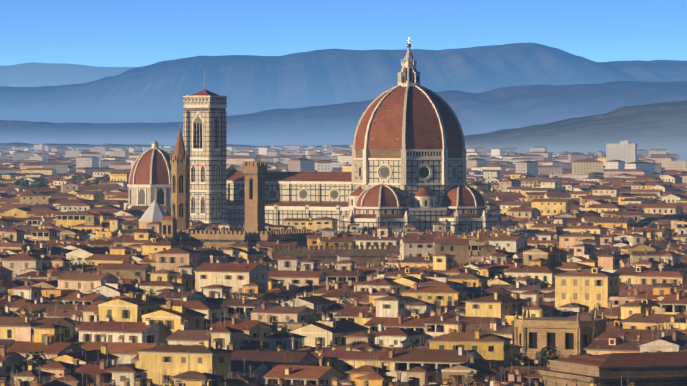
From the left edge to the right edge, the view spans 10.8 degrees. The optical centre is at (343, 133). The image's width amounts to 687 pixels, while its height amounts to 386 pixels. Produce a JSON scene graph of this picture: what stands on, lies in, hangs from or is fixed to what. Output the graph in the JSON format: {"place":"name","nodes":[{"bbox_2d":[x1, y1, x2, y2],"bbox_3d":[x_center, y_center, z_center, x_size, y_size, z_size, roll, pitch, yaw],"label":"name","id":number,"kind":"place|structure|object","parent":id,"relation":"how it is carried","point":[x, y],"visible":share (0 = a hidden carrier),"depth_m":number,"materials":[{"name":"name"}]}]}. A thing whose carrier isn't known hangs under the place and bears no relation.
{"place":"outdoors","nodes":[
{"label":"outdoors","id":0,"kind":"place"},
{"bbox_2d":[0,62,134,86],"bbox_3d":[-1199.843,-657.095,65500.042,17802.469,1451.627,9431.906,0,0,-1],"label":"hills","id":1,"kind":"structure","parent":0,"point":[33,74],"depth_m":68439.32,"materials":[{"name":"blue"}]},
{"bbox_2d":[127,140,170,208],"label":"domed chapel","id":2,"kind":"structure","parent":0,"point":[143,195],"depth_m":2125.69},
{"bbox_2d":[130,149,170,184],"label":"dome roof","id":3,"kind":"structure","parent":2,"relation":"attached to","point":[160,175],"depth_m":2127.22,"materials":[{"name":"red tile"}]},
{"bbox_2d":[0,42,686,122],"bbox_3d":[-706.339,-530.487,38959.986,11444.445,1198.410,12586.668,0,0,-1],"label":"hills","id":4,"kind":"structure","parent":0,"point":[158,91],"depth_m":40333.71,"materials":[{"name":"blue"}]},
{"bbox_2d":[0,81,686,145],"bbox_3d":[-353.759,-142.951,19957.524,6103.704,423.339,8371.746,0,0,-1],"label":"hills","id":5,"kind":"structure","parent":0,"point":[509,107],"depth_m":20316.09,"materials":[{"name":"blue"}]},
{"bbox_2d":[0,170,686,230],"bbox_3d":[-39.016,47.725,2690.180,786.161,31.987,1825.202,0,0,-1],"label":"city","id":6,"kind":"object","parent":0,"point":[514,199],"visible":0.31,"depth_m":2364.33,"materials":[{"name":"stone"}]},
{"bbox_2d":[0,100,686,160],"bbox_3d":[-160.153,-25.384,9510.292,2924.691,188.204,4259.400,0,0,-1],"label":"hills","id":7,"kind":"structure","parent":0,"point":[662,125],"depth_m":10057.40,"materials":[{"name":"blue"}]},
{"bbox_2d":[0,0,686,66],"label":"sky","id":8,"kind":"structure","parent":0,"point":[98,33],"materials":[{"name":"blue"}]},
{"label":"ground","id":9,"kind":"structure","parent":0,"visible":0},
{"bbox_2d":[139,200,176,239],"bbox_3d":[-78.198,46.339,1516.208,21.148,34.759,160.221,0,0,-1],"label":"pyramid-roofed building","id":10,"kind":"structure","parent":9,"relation":"on","point":[169,224],"depth_m":1582.85,"materials":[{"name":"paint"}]},
{"bbox_2d":[170,128,189,228],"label":"church spire","id":11,"kind":"structure","parent":9,"relation":"on","point":[179,171],"depth_m":1486.49,"materials":[{"name":"stone"}]},
{"bbox_2d":[183,90,226,225],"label":"campanile","id":12,"kind":"structure","parent":9,"relation":"on","point":[205,127],"depth_m":1804.55,"materials":[{"name":"stone"}]},
{"bbox_2d":[29,364,494,385],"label":"trees","id":13,"kind":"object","parent":9,"relation":"on","point":[33,382],"depth_m":609.10,"materials":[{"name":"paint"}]},
{"bbox_2d":[177,161,399,265],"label":"crenellated tower building","id":14,"kind":"structure","parent":9,"relation":"on","point":[254,229],"depth_m":1463.02,"materials":[{"name":"brown stone"}]},
{"bbox_2d":[0,150,611,385],"bbox_3d":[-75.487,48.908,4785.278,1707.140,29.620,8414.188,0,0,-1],"label":"trees","id":15,"kind":"object","parent":9,"relation":"on","point":[542,354],"visible":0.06,"depth_m":844.76,"materials":[{"name":"green plant"}]},
{"bbox_2d":[0,257,686,385],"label":"city","id":16,"kind":"object","parent":9,"relation":"on","point":[98,326],"visible":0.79,"depth_m":778.02,"materials":[{"name":"paint"}]},
{"bbox_2d":[0,205,686,303],"bbox_3d":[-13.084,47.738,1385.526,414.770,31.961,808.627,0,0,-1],"label":"city buildings","id":17,"kind":"structure","parent":9,"relation":"on","point":[632,248],"depth_m":1228.24,"materials":[{"name":"paint"}]},
{"bbox_2d":[0,141,686,182],"bbox_3d":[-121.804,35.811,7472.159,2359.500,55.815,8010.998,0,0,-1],"label":"city blocks","id":18,"kind":"structure","parent":9,"relation":"on","point":[623,159],"depth_m":4705.10,"materials":[{"name":"grey"}]},
{"bbox_2d":[227,48,501,232],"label":"cathedral","id":19,"kind":"structure","parent":9,"relation":"on","point":[422,181],"depth_m":1773.82,"materials":[{"name":"stone"}]},
{"bbox_2d":[355,44,484,206],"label":"dome roof","id":20,"kind":"structure","parent":19,"relation":"attached to","point":[423,129],"depth_m":1770.84,"materials":[{"name":"red tile"}]},
{"bbox_2d":[514,309,605,360],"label":"palace building","id":21,"kind":"structure","parent":9,"relation":"on","point":[575,336],"depth_m":785.40,"materials":[{"name":"stone"}]},
{"bbox_2d":[535,351,686,385],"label":"building","id":22,"kind":"structure","parent":9,"relation":"on","point":[653,369],"depth_m":637.62,"materials":[{"name":"brown stone"}]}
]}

